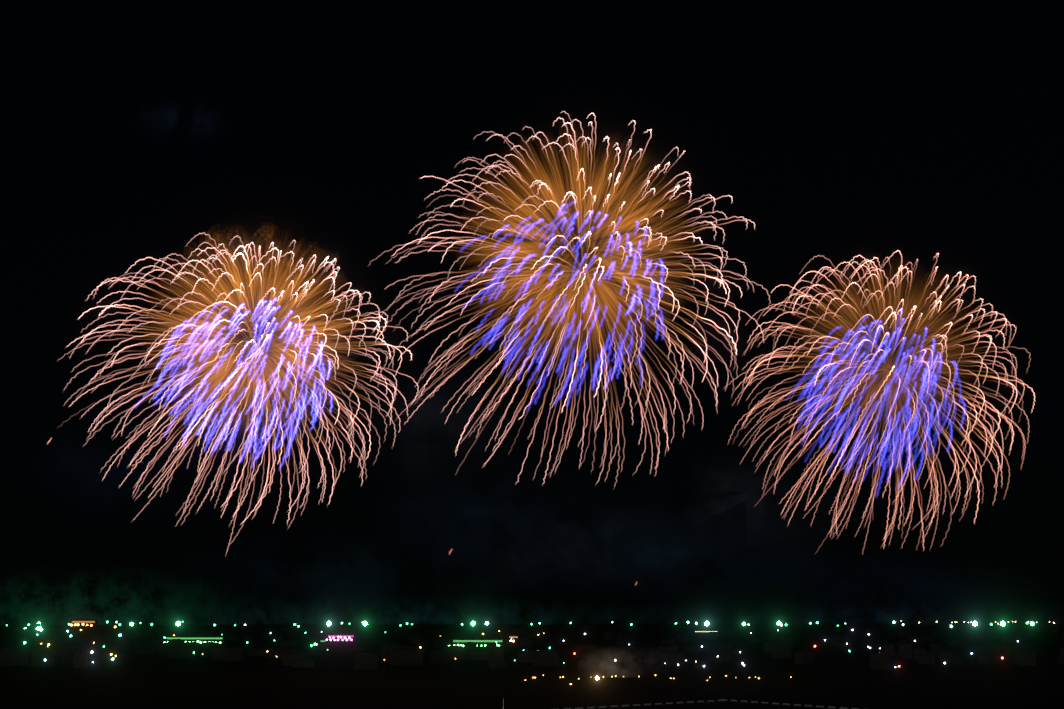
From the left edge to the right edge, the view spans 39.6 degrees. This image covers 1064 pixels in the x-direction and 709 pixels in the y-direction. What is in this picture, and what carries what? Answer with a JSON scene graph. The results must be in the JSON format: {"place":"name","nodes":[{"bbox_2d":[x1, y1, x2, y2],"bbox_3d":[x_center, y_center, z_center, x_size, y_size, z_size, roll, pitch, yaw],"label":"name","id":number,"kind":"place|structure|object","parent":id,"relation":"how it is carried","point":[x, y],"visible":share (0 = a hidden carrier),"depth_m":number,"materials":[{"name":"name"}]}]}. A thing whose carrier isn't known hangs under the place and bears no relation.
{"place":"outdoors","nodes":[
{"label":"outdoors","id":0,"kind":"place"},
{"bbox_2d":[327,632,355,639],"bbox_3d":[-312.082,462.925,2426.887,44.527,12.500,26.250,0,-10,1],"label":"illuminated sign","id":1,"kind":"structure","parent":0,"point":[344,634],"depth_m":2414.85,"materials":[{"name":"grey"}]},
{"bbox_2d":[24,632,1002,676],"bbox_3d":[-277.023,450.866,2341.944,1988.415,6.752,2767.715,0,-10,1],"label":"town lamp poles","id":2,"kind":"object","parent":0,"point":[574,661],"visible":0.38,"depth_m":1217.06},
{"bbox_2d":[0,623,1063,708],"bbox_3d":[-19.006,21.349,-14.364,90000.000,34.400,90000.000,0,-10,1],"label":"ground","id":3,"kind":"structure","parent":0,"point":[834,676],"depth_m":1011.15,"materials":[{"name":"black"}]},
{"bbox_2d":[71,619,96,625],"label":"orange hall","id":4,"kind":"structure","parent":3,"relation":"on","point":[89,622],"depth_m":5753.47,"materials":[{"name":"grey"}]},
{"bbox_2d":[166,635,226,641],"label":"green shed","id":5,"kind":"structure","parent":3,"relation":"on","point":[203,638],"depth_m":2281.51,"materials":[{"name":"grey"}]},
{"bbox_2d":[317,638,327,643],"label":"green shed","id":6,"kind":"structure","parent":3,"relation":"on","point":[323,640],"depth_m":2117.79,"materials":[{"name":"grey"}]},
{"bbox_2d":[453,637,503,644],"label":"green shed","id":7,"kind":"structure","parent":3,"relation":"on","point":[479,641],"depth_m":2041.68,"materials":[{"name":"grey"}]},
{"bbox_2d":[509,634,517,639],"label":"warm hall","id":8,"kind":"structure","parent":3,"relation":"on","point":[514,636],"depth_m":2409.18,"materials":[{"name":"grey"}]},
{"bbox_2d":[6,620,1054,684],"bbox_3d":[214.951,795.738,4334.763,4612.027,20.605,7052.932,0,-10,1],"label":"lights","id":9,"kind":"object","parent":3,"relation":"on","point":[178,623],"visible":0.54,"depth_m":4455.24},
{"bbox_2d":[693,629,717,632],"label":"warm hall","id":10,"kind":"structure","parent":3,"relation":"on","point":[702,630],"depth_m":3338.69,"materials":[{"name":"grey"}]},
{"bbox_2d":[555,699,859,708],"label":"guard rail","id":11,"kind":"object","parent":3,"relation":"on","point":[707,701],"visible":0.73,"depth_m":667.33,"materials":[{"name":"white metal"}]},
{"bbox_2d":[563,699,858,708],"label":"rail guide lights","id":12,"kind":"object","parent":3,"relation":"on","point":[709,701],"visible":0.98,"depth_m":666.27,"materials":[{"name":"white"}]},
{"bbox_2d":[0,623,1063,669],"bbox_3d":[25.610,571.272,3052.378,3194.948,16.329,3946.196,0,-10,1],"label":"town buildings","id":13,"kind":"structure","parent":0,"point":[70,654],"depth_m":1375.88,"materials":[{"name":"black"}]},
{"bbox_2d":[0,616,1063,622],"bbox_3d":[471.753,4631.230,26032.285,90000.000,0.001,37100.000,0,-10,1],"label":"sea","id":14,"kind":"structure","parent":0,"point":[526,619],"depth_m":13699.69,"materials":[{"name":"black liquid"}]},
{"bbox_2d":[0,0,1063,615],"label":"sky","id":15,"kind":"structure","parent":0,"point":[307,307],"materials":[{"name":"black"}]},
{"bbox_2d":[583,701,839,708],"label":"road","id":16,"kind":"structure","parent":0,"point":[712,702],"depth_m":675.63,"materials":[{"name":"grey asphalt"}]}
]}

